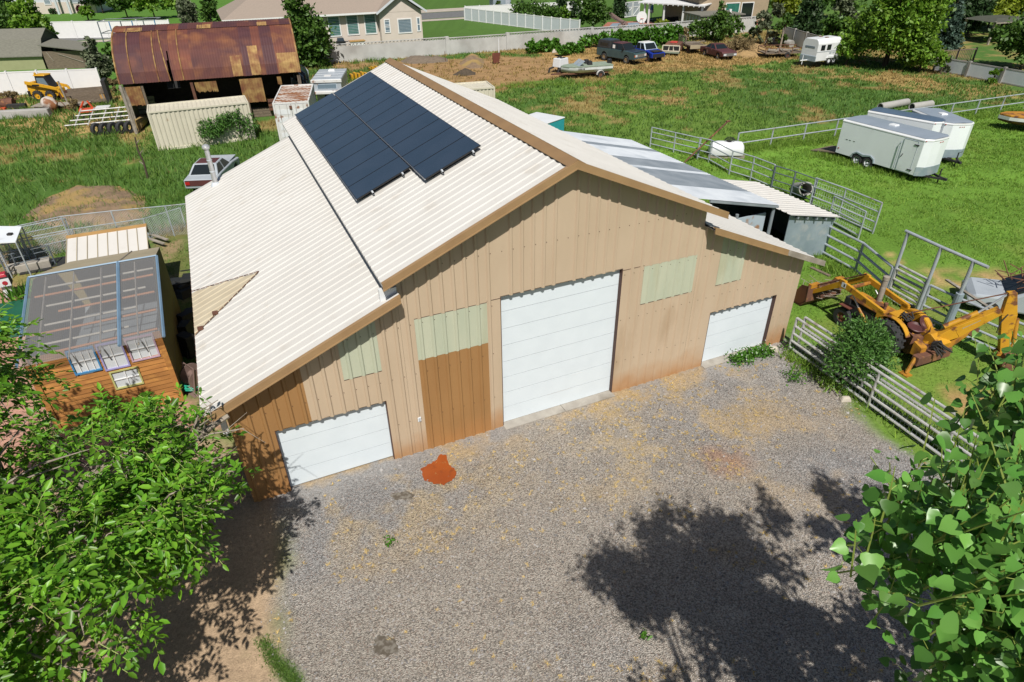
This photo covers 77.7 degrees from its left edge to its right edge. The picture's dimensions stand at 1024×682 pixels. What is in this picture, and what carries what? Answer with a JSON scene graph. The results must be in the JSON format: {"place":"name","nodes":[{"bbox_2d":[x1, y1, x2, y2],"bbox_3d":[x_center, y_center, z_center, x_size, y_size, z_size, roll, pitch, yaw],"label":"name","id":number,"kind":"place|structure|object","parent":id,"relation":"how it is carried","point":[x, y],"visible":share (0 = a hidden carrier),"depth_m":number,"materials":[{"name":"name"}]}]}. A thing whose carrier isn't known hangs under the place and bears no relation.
{"place":"outdoors","nodes":[
{"label":"outdoors","id":0,"kind":"place"},
{"bbox_2d":[11,0,111,13],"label":"house","id":1,"kind":"structure","parent":0,"point":[62,6],"depth_m":118.51,"materials":[{"name":"white plastic"}]},
{"bbox_2d":[59,11,463,40],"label":"street","id":2,"kind":"structure","parent":0,"point":[435,15],"depth_m":108.94,"materials":[{"name":"asphalt"}]},
{"bbox_2d":[216,0,426,46],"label":"house","id":3,"kind":"structure","parent":0,"point":[374,20],"depth_m":78.64,"materials":[{"name":"paint"}]},
{"bbox_2d":[0,0,1023,681],"bbox_3d":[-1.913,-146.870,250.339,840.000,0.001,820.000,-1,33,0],"label":"ground","id":4,"kind":"structure","parent":0,"point":[208,618],"depth_m":38.92,"materials":[{"name":"plant"}]},
{"bbox_2d":[0,298,29,337],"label":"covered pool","id":5,"kind":"structure","parent":4,"relation":"on","point":[17,309],"depth_m":23.72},
{"bbox_2d":[0,226,36,277],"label":"kennel roof","id":6,"kind":"structure","parent":4,"relation":"on","point":[9,234],"depth_m":26.57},
{"bbox_2d":[0,108,51,119],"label":"stone slab","id":7,"kind":"structure","parent":4,"relation":"on","point":[25,112],"depth_m":50.21,"materials":[{"name":"grey concrete"}]},
{"bbox_2d":[5,257,51,274],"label":"concrete kerb","id":8,"kind":"structure","parent":4,"relation":"on","point":[41,263],"depth_m":27.16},
{"bbox_2d":[0,28,58,70],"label":"gambrel shed","id":9,"kind":"structure","parent":4,"relation":"on","point":[20,49],"depth_m":68.18,"materials":[{"name":"grey"}]},
{"bbox_2d":[5,0,58,34],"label":"broadleaf tree","id":10,"kind":"object","parent":4,"relation":"on","point":[26,15],"visible":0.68,"depth_m":75.50,"materials":[{"name":"green plant"}]},
{"bbox_2d":[24,73,71,100],"bbox_3d":[-40.255,-22.284,55.555,3.820,2.296,1.800,1,33,3],"label":"skid steer","id":11,"kind":"object","parent":4,"relation":"on","point":[44,84],"visible":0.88,"depth_m":55.21,"materials":[{"name":"yellow metal"}]},
{"bbox_2d":[0,67,100,94],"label":"vinyl fence","id":12,"kind":"object","parent":4,"relation":"on","point":[71,78],"visible":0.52,"depth_m":57.39,"materials":[{"name":"plastic"}]},
{"bbox_2d":[37,38,100,68],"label":"lean to shed","id":13,"kind":"object","parent":4,"relation":"on","point":[65,54],"visible":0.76,"depth_m":68.76,"materials":[{"name":"wood"}]},
{"bbox_2d":[57,78,112,103],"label":"loading ramp","id":14,"kind":"structure","parent":4,"relation":"on","point":[102,93],"depth_m":53.75,"materials":[{"name":"brown wood"}]},
{"bbox_2d":[23,185,149,226],"bbox_3d":[-22.044,-7.433,33.855,8.000,0.408,7.250,-1,33,0],"label":"dirt mound","id":15,"kind":"object","parent":4,"relation":"on","point":[75,191],"visible":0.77,"depth_m":33.13,"materials":[{"name":"soil"}]},
{"bbox_2d":[0,207,185,262],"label":"chain link fence","id":16,"kind":"object","parent":4,"relation":"on","point":[21,239],"visible":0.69,"depth_m":28.60,"materials":[{"name":"metal"}]},
{"bbox_2d":[1,203,186,262],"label":"chain link fence","id":17,"kind":"object","parent":4,"relation":"on","point":[165,207],"visible":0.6,"depth_m":28.99,"materials":[{"name":"metal"}]},
{"bbox_2d":[79,35,113,82],"bbox_3d":[-39.088,-26.346,59.917,2.929,4.535,2.609,24,40,33],"label":"poplar sapling","id":18,"kind":"object","parent":4,"relation":"on","point":[92,56],"visible":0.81,"depth_m":59.46,"materials":[{"name":"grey plant"}]},
{"bbox_2d":[64,106,129,125],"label":"harrow frames","id":19,"kind":"structure","parent":4,"relation":"on","point":[97,116],"depth_m":48.15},
{"bbox_2d":[15,247,183,428],"bbox_3d":[-12.820,-0.628,20.327,3.630,3.349,6.516,-14,35,-20],"label":"garden cabin","id":20,"kind":"object","parent":4,"relation":"on","point":[109,323],"visible":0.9,"depth_m":19.18,"materials":[{"name":"brown wood"}]},
{"bbox_2d":[65,346,102,375],"bbox_3d":[-11.941,0.550,17.750,0.680,0.780,0.060,-14,35,-20],"label":"window","id":21,"kind":"structure","parent":20,"relation":"in","point":[84,360],"depth_m":17.76,"materials":[{"name":"white plastic"}]},
{"bbox_2d":[95,340,130,370],"bbox_3d":[-11.295,0.413,18.013,0.640,0.870,0.060,-14,35,-20],"label":"window","id":22,"kind":"structure","parent":20,"relation":"in","point":[112,357],"depth_m":18.03,"materials":[{"name":"glass"}]},
{"bbox_2d":[109,366,143,389],"bbox_3d":[-11.195,1.067,18.484,0.740,0.620,0.060,-14,35,-20],"label":"window","id":23,"kind":"structure","parent":20,"relation":"in","point":[129,378],"depth_m":18.49,"materials":[{"name":"glass"}]},
{"bbox_2d":[123,333,160,361],"bbox_3d":[-10.607,0.194,18.248,0.740,0.770,0.060,-14,35,-20],"label":"window","id":24,"kind":"structure","parent":20,"relation":"in","point":[147,346],"depth_m":18.25,"materials":[{"name":"white plastic"}]},
{"bbox_2d":[66,223,150,262],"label":"garden shed","id":25,"kind":"structure","parent":4,"relation":"on","point":[93,244],"depth_m":24.08,"materials":[{"name":"beige metal"}]},
{"bbox_2d":[50,19,169,37],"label":"vinyl fence","id":26,"kind":"object","parent":4,"relation":"on","point":[74,29],"visible":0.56,"depth_m":89.13,"materials":[{"name":"plastic"}]},
{"bbox_2d":[90,121,133,134],"bbox_3d":[-28.767,-15.345,45.862,2.857,0.867,0.834,-7,33,-10],"label":"tyre row","id":27,"kind":"object","parent":4,"relation":"on","point":[109,125],"visible":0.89,"depth_m":45.63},
{"bbox_2d":[0,294,263,681],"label":"walnut tree","id":28,"kind":"object","parent":4,"relation":"on","point":[150,520],"visible":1,"depth_m":10.06,"materials":[{"name":"green plant"}]},
{"bbox_2d":[130,0,168,18],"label":"broadleaf tree","id":29,"kind":"object","parent":4,"relation":"on","point":[149,5],"visible":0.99,"depth_m":106.84,"materials":[{"name":"green plant"}]},
{"bbox_2d":[170,269,191,299],"bbox_3d":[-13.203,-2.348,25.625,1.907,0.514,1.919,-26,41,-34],"label":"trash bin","id":30,"kind":"object","parent":4,"relation":"on","point":[181,287],"visible":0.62,"depth_m":25.25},
{"bbox_2d":[176,307,195,358],"bbox_3d":[-11.400,-0.487,22.514,1.137,0.714,3.226,-14,35,-20],"label":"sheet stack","id":31,"kind":"object","parent":4,"relation":"on","point":[185,334],"visible":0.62,"depth_m":21.54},
{"bbox_2d":[173,0,198,22],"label":"upright tree","id":32,"kind":"object","parent":4,"relation":"on","point":[187,10],"visible":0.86,"depth_m":93.70,"materials":[{"name":"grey plant"}]},
{"bbox_2d":[180,362,198,397],"bbox_3d":[-9.853,1.101,19.782,0.660,0.966,0.700,22,39,31],"label":"hose reel","id":33,"kind":"object","parent":4,"relation":"on","point":[188,374],"visible":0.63,"depth_m":19.67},
{"bbox_2d":[147,95,255,150],"bbox_3d":[-21.182,-14.988,43.584,6.220,2.500,2.440,-15,35,-21],"label":"shipping container","id":34,"kind":"object","parent":4,"relation":"on","point":[173,124],"visible":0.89,"depth_m":42.50,"materials":[{"name":"metal"}]},
{"bbox_2d":[111,18,301,118],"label":"quonset barn","id":35,"kind":"structure","parent":4,"relation":"on","point":[254,60],"depth_m":47.16,"materials":[{"name":"brown metal"}]},
{"bbox_2d":[197,0,221,21],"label":"upright tree","id":36,"kind":"object","parent":4,"relation":"on","point":[208,8],"visible":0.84,"depth_m":93.31,"materials":[{"name":"green plant"}]},
{"bbox_2d":[184,154,239,189],"bbox_3d":[-17.120,-9.765,36.403,1.750,1.397,4.450,-3,33,-4],"label":"parked car","id":37,"kind":"object","parent":4,"relation":"on","point":[198,176],"visible":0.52,"depth_m":35.18,"materials":[{"name":"grey paint"}]},
{"bbox_2d":[195,105,259,138],"bbox_3d":[-19.255,-14.692,43.096,4.283,2.402,1.882,-15,35,-21],"label":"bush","id":38,"kind":"object","parent":4,"relation":"on","point":[223,123],"visible":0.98,"depth_m":42.82,"materials":[{"name":"green plant"}]},
{"bbox_2d":[272,84,315,140],"bbox_3d":[-15.367,-16.396,45.561,2.346,2.600,6.162,-7,33,-9],"label":"shipping container","id":39,"kind":"object","parent":4,"relation":"on","point":[289,101],"visible":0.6,"depth_m":43.29,"materials":[{"name":"metal"}]},
{"bbox_2d":[274,104,292,139],"bbox_3d":[-15.264,-14.751,42.958,1.033,2.350,0.092,-7,33,-9],"label":"door","id":40,"kind":"structure","parent":39,"relation":"in","point":[283,113],"depth_m":42.73,"materials":[{"name":"white paint"}]},
{"bbox_2d":[281,0,336,68],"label":"broadleaf tree","id":41,"kind":"object","parent":4,"relation":"on","point":[313,40],"visible":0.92,"depth_m":65.41,"materials":[{"name":"green plant"}]},
{"bbox_2d":[310,68,347,101],"bbox_3d":[-14.797,-20.646,52.169,2.381,2.580,4.944,-4,33,-5],"label":"truck camper","id":42,"kind":"object","parent":4,"relation":"on","point":[325,82],"visible":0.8,"depth_m":50.23,"materials":[{"name":"grey paint"}]},
{"bbox_2d":[455,81,494,97],"bbox_3d":[-4.445,-17.611,47.321,6.000,2.500,2.440,-9,34,-13],"label":"shipping container","id":43,"kind":"object","parent":4,"relation":"on","point":[486,88],"visible":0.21,"depth_m":46.73,"materials":[{"name":"metal"}]},
{"bbox_2d":[185,58,825,501],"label":"barn","id":44,"kind":"structure","parent":4,"relation":"on","point":[507,266],"depth_m":16.83,"materials":[{"name":"beige metal"}]},
{"bbox_2d":[276,402,392,485],"bbox_3d":[-4.494,2.602,16.352,2.700,1.959,0.050,-14,35,-20],"label":"overhead door","id":45,"kind":"structure","parent":44,"relation":"in","point":[316,449],"depth_m":16.33,"materials":[{"name":"metal"}]},
{"bbox_2d":[294,72,480,200],"bbox_3d":[-4.815,-7.178,21.373,3.281,1.425,12.270,-14,35,-20],"label":"solar array","id":46,"kind":"object","parent":44,"relation":"attached to","point":[362,158],"visible":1,"depth_m":20.22,"materials":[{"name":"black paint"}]},
{"bbox_2d":[501,270,619,421],"bbox_3d":[1.324,0.158,17.953,3.620,4.209,0.054,-14,35,-20],"label":"overhead door","id":47,"kind":"structure","parent":44,"relation":"in","point":[557,340],"depth_m":17.85,"materials":[{"name":"white paint"}]},
{"bbox_2d":[702,296,772,360],"bbox_3d":[7.317,-0.431,20.834,2.660,1.949,0.050,-14,35,-20],"label":"overhead door","id":48,"kind":"structure","parent":44,"relation":"in","point":[737,327],"depth_m":20.84,"materials":[{"name":"metal"}]},
{"bbox_2d":[0,31,1012,241],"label":"dry grass","id":49,"kind":"structure","parent":4,"relation":"on","point":[746,59],"depth_m":62.32,"materials":[{"name":"plant"}]},
{"bbox_2d":[0,31,1023,266],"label":"grass","id":50,"kind":"structure","parent":4,"relation":"on","point":[236,145],"depth_m":48.60,"materials":[{"name":"plant"}]},
{"bbox_2d":[799,35,840,63],"bbox_3d":[31.054,-29.571,64.659,4.301,2.457,2.200,-16,36,-22],"label":"horse trailer","id":51,"kind":"object","parent":50,"relation":"on","point":[819,48],"visible":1,"depth_m":64.05,"materials":[{"name":"white paint"}]},
{"bbox_2d":[464,7,580,31],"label":"vinyl fence","id":52,"kind":"object","parent":4,"relation":"on","point":[542,22],"visible":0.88,"depth_m":94.18,"materials":[{"name":"plastic"}]},
{"bbox_2d":[299,16,756,63],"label":"block wall","id":53,"kind":"structure","parent":4,"relation":"on","point":[447,45],"depth_m":74.31,"materials":[{"name":"concrete"}]},
{"bbox_2d":[509,0,565,18],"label":"clipped hedge","id":54,"kind":"object","parent":4,"relation":"on","point":[537,9],"visible":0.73,"depth_m":97.53,"materials":[{"name":"green plant"}]},
{"bbox_2d":[524,37,560,53],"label":"wall vine","id":55,"kind":"object","parent":4,"relation":"on","point":[545,44],"depth_m":74.17,"materials":[{"name":"green plant"}]},
{"bbox_2d":[529,112,564,130],"bbox_3d":[1.154,-12.746,39.998,2.260,2.117,4.260,23,40,32],"label":"box trailer","id":56,"kind":"object","parent":4,"relation":"on","point":[556,121],"visible":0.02,"depth_m":40.11,"materials":[{"name":"teal paint"}]},
{"bbox_2d":[551,58,613,76],"bbox_3d":[6.737,-26.414,61.642,6.266,1.547,2.200,-10,34,-14],"label":"motorboat","id":57,"kind":"object","parent":4,"relation":"on","point":[588,66],"visible":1,"depth_m":61.17,"materials":[{"name":"white"}]},
{"bbox_2d":[575,0,612,26],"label":"garden bush","id":58,"kind":"object","parent":4,"relation":"on","point":[593,12],"visible":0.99,"depth_m":88.46,"materials":[{"name":"green plant"}]},
{"bbox_2d":[597,38,646,63],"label":"suv","id":59,"kind":"object","parent":4,"relation":"on","point":[626,51],"visible":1,"depth_m":68.00,"materials":[{"name":"blue paint"}]},
{"bbox_2d":[234,329,1014,681],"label":"gravel yard","id":60,"kind":"structure","parent":4,"relation":"on","point":[600,645],"depth_m":14.62,"materials":[{"name":"gravel"}]},
{"bbox_2d":[253,633,308,681],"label":"grass","id":61,"kind":"structure","parent":60,"relation":"on","point":[265,644],"depth_m":12.45,"materials":[{"name":"plant"}]},
{"bbox_2d":[373,635,398,656],"bbox_3d":[-2.523,6.097,12.739,0.531,0.004,0.469,-1,33,0],"label":"oil stain","id":62,"kind":"object","parent":60,"relation":"on","point":[383,645],"visible":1,"depth_m":12.72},
{"bbox_2d":[420,454,455,484],"bbox_3d":[-1.968,3.441,16.834,0.874,0.004,1.133,-16,36,-22],"label":"pile","id":63,"kind":"object","parent":60,"relation":"on","point":[438,471],"visible":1,"depth_m":16.81,"materials":[{"name":"soil"}]},
{"bbox_2d":[273,352,948,681],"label":"straw","id":64,"kind":"object","parent":60,"relation":"on","point":[615,486],"visible":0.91,"depth_m":16.41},
{"bbox_2d":[725,340,775,370],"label":"flower weeds","id":65,"kind":"object","parent":60,"relation":"on","point":[753,353],"visible":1,"depth_m":20.96,"materials":[{"name":"green plant"}]},
{"bbox_2d":[813,312,902,393],"bbox_3d":[10.628,0.396,19.267,2.778,2.692,2.578,-1,33,0],"label":"bush","id":66,"kind":"object","parent":60,"relation":"on","point":[865,340],"visible":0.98,"depth_m":18.86,"materials":[{"name":"green plant"}]},
{"bbox_2d":[634,41,664,61],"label":"pickup truck","id":67,"kind":"object","parent":4,"relation":"on","point":[650,49],"visible":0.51,"depth_m":68.64,"materials":[{"name":"blue paint"}]},
{"bbox_2d":[638,23,685,44],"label":"wall vine","id":68,"kind":"object","parent":4,"relation":"on","point":[655,34],"depth_m":77.22,"materials":[{"name":"green plant"}]},
{"bbox_2d":[563,131,778,234],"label":"loafing shed","id":69,"kind":"structure","parent":4,"relation":"on","point":[693,181],"depth_m":27.37,"materials":[{"name":"grey metal"}]},
{"bbox_2d":[638,0,711,23],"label":"patio cover","id":70,"kind":"object","parent":4,"relation":"on","point":[671,2],"visible":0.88,"depth_m":93.99,"materials":[{"name":"white plastic"}]},
{"bbox_2d":[686,14,741,40],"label":"wall vine","id":71,"kind":"object","parent":4,"relation":"on","point":[698,27],"depth_m":81.11,"materials":[{"name":"green plant"}]},
{"bbox_2d":[662,0,768,24],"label":"house","id":72,"kind":"structure","parent":4,"relation":"on","point":[749,8],"depth_m":93.46,"materials":[{"name":"beige paint"}]},
{"bbox_2d":[703,0,731,41],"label":"broadleaf tree","id":73,"kind":"object","parent":4,"relation":"on","point":[718,26],"visible":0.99,"depth_m":78.90,"materials":[{"name":"green plant"}]},
{"bbox_2d":[700,43,736,59],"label":"old coupe","id":74,"kind":"object","parent":4,"relation":"on","point":[718,50],"visible":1,"depth_m":69.67,"materials":[{"name":"red metal"}]},
{"bbox_2d":[696,137,775,185],"bbox_3d":[12.747,-10.317,36.721,0.405,1.435,6.137,-14,35,-19],"label":"pipe fence","id":75,"kind":"object","parent":4,"relation":"on","point":[732,157],"visible":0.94,"depth_m":36.43,"materials":[{"name":"metal"}]},
{"bbox_2d":[494,77,1023,468],"bbox_3d":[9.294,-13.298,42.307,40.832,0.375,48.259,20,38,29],"label":"fence","id":76,"kind":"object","parent":4,"relation":"on","point":[832,266],"depth_m":26.37,"materials":[{"name":"metal"}]},
{"bbox_2d":[751,3,784,44],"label":"scrub tree","id":77,"kind":"object","parent":4,"relation":"on","point":[778,9],"visible":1,"depth_m":75.48,"materials":[{"name":"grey plant"}]},
{"bbox_2d":[710,179,839,255],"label":"shed","id":78,"kind":"structure","parent":4,"relation":"on","point":[801,225],"depth_m":27.29,"materials":[{"name":"beige metal"}]},
{"bbox_2d":[782,27,821,46],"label":"panel wall","id":79,"kind":"structure","parent":4,"relation":"on","point":[798,37],"depth_m":75.97,"materials":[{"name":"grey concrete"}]},
{"bbox_2d":[788,0,826,34],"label":"tree","id":80,"kind":"object","parent":4,"relation":"on","point":[807,19],"visible":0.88,"depth_m":84.55,"materials":[{"name":"green plant"}]},
{"bbox_2d":[819,12,850,36],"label":"broadleaf tree","id":81,"kind":"object","parent":4,"relation":"on","point":[833,24],"visible":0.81,"depth_m":75.13,"materials":[{"name":"green plant"}]},
{"bbox_2d":[653,103,1023,473],"bbox_3d":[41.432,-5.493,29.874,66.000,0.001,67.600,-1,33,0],"label":"pasture","id":82,"kind":"structure","parent":4,"relation":"on","point":[954,272],"depth_m":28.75,"materials":[{"name":"plant"}]},
{"bbox_2d":[706,137,744,158],"bbox_3d":[13.315,-12.052,39.497,2.200,1.194,1.058,2,33,4],"label":"water tank","id":83,"kind":"object","parent":82,"relation":"on","point":[735,145],"visible":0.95,"depth_m":39.16,"materials":[{"name":"white paint"}]},
{"bbox_2d":[822,226,893,294],"bbox_3d":[14.030,-3.316,25.852,0.425,1.400,4.239,-6,33,-8],"label":"corral panel","id":84,"kind":"object","parent":82,"relation":"on","point":[860,252],"visible":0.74,"depth_m":25.88,"materials":[{"name":"metal"}]},
{"bbox_2d":[811,115,948,182],"bbox_3d":[21.778,-11.465,37.231,2.151,2.509,8.148,-17,36,-23],"label":"cargo trailer","id":85,"kind":"object","parent":82,"relation":"on","point":[867,140],"visible":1,"depth_m":36.01,"materials":[{"name":"white paint"}]},
{"bbox_2d":[788,317,982,471],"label":"pipe gate","id":86,"kind":"structure","parent":82,"relation":"on","point":[875,399],"depth_m":18.21,"materials":[{"name":"metal"}]},
{"bbox_2d":[885,268,925,308],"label":"chute gate","id":87,"kind":"structure","parent":82,"relation":"on","point":[905,285],"depth_m":23.39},
{"bbox_2d":[794,273,1019,377],"bbox_3d":[13.402,-1.375,21.653,3.786,2.696,6.879,-13,35,-18],"label":"backhoe loader","id":88,"kind":"object","parent":82,"relation":"on","point":[920,338],"visible":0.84,"depth_m":20.56,"materials":[{"name":"yellow metal"}]},
{"bbox_2d":[867,107,950,161],"bbox_3d":[24.439,-12.609,39.018,1.570,2.439,5.150,-24,40,-32],"label":"cargo trailer","id":89,"kind":"object","parent":82,"relation":"on","point":[929,122],"visible":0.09,"depth_m":38.28,"materials":[{"name":"white paint"}]},
{"bbox_2d":[885,229,989,328],"bbox_3d":[14.829,-2.047,22.479,0.254,2.802,3.198,-11,34,-15],"label":"pipe gateway","id":90,"kind":"object","parent":82,"relation":"on","point":[953,309],"visible":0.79,"depth_m":21.91,"materials":[{"name":"metal"}]},
{"bbox_2d":[912,108,973,165],"bbox_3d":[26.097,-12.382,38.567,1.870,2.509,4.639,-1,33,-1],"label":"cargo trailer","id":91,"kind":"object","parent":82,"relation":"on","point":[957,129],"visible":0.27,"depth_m":37.43,"materials":[{"name":"white paint"}]},
{"bbox_2d":[961,275,1023,313],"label":"wrecked car","id":92,"kind":"object","parent":82,"relation":"on","point":[978,288],"visible":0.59,"depth_m":23.18,"materials":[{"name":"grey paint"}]},
{"bbox_2d":[809,177,882,233],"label":"pipe gate","id":93,"kind":"structure","parent":4,"relation":"on","point":[859,204],"depth_m":30.46,"materials":[{"name":"metal"}]},
{"bbox_2d":[832,0,859,23],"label":"grey tree","id":94,"kind":"object","parent":4,"relation":"on","point":[847,7],"visible":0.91,"depth_m":84.70,"materials":[{"name":"green plant"}]},
{"bbox_2d":[836,24,865,64],"bbox_3d":[34.311,-29.993,64.604,3.580,3.996,3.795,-1,33,0],"label":"broadleaf shrub","id":95,"kind":"object","parent":4,"relation":"on","point":[849,39],"visible":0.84,"depth_m":63.74,"materials":[{"name":"green plant"}]},
{"bbox_2d":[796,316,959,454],"bbox_3d":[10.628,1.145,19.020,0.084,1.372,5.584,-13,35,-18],"label":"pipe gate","id":96,"kind":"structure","parent":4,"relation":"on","point":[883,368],"depth_m":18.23,"materials":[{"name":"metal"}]},
{"bbox_2d":[737,93,1023,143],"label":"pipe fence","id":97,"kind":"object","parent":4,"relation":"on","point":[836,129],"visible":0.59,"depth_m":42.88,"materials":[{"name":"metal"}]},
{"bbox_2d":[840,0,956,66],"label":"broadleaf tree","id":98,"kind":"object","parent":4,"relation":"on","point":[895,26],"visible":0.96,"depth_m":60.26,"materials":[{"name":"green plant"}]},
{"bbox_2d":[820,330,1023,681],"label":"poplar tree","id":99,"kind":"object","parent":4,"relation":"on","point":[968,530],"visible":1,"depth_m":3.79,"materials":[{"name":"green plant"}]},
{"bbox_2d":[893,36,951,71],"bbox_3d":[39.850,-27.868,61.696,4.053,3.418,5.126,-1,33,0],"label":"broadleaf shrub","id":100,"kind":"object","parent":4,"relation":"on","point":[922,55],"visible":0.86,"depth_m":60.65,"materials":[{"name":"green plant"}]},
{"bbox_2d":[878,600,978,681],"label":"poplar tree","id":101,"kind":"object","parent":4,"relation":"on","point":[900,676],"visible":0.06,"depth_m":6.84,"materials":[{"name":"green plant"}]},
{"bbox_2d":[935,0,966,49],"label":"spruce tree","id":102,"kind":"object","parent":4,"relation":"on","point":[953,36],"visible":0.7,"depth_m":72.52,"materials":[{"name":"green plant"}]},
{"bbox_2d":[920,284,1023,349],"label":"pipe fence","id":103,"kind":"object","parent":4,"relation":"on","point":[927,295],"visible":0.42,"depth_m":22.01,"materials":[{"name":"metal"}]},
{"bbox_2d":[960,2,989,32],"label":"broadleaf tree","id":104,"kind":"object","parent":4,"relation":"on","point":[972,25],"visible":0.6,"depth_m":79.72,"materials":[{"name":"green plant"}]},
{"bbox_2d":[933,57,1023,86],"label":"panel wall","id":105,"kind":"structure","parent":4,"relation":"on","point":[1009,76],"depth_m":58.58,"materials":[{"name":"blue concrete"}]},
{"bbox_2d":[964,15,1023,44],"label":"pavilion","id":106,"kind":"structure","parent":4,"relation":"on","point":[998,19],"depth_m":75.87,"materials":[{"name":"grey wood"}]},
{"bbox_2d":[983,14,1023,69],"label":"broadleaf tree","id":107,"kind":"object","parent":4,"relation":"on","point":[1009,36],"visible":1,"depth_m":61.33,"materials":[{"name":"green plant"}]},
{"bbox_2d":[991,0,1023,29],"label":"lime tree","id":108,"kind":"object","parent":4,"relation":"on","point":[1002,6],"visible":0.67,"depth_m":80.89,"materials":[{"name":"yellow plant"}]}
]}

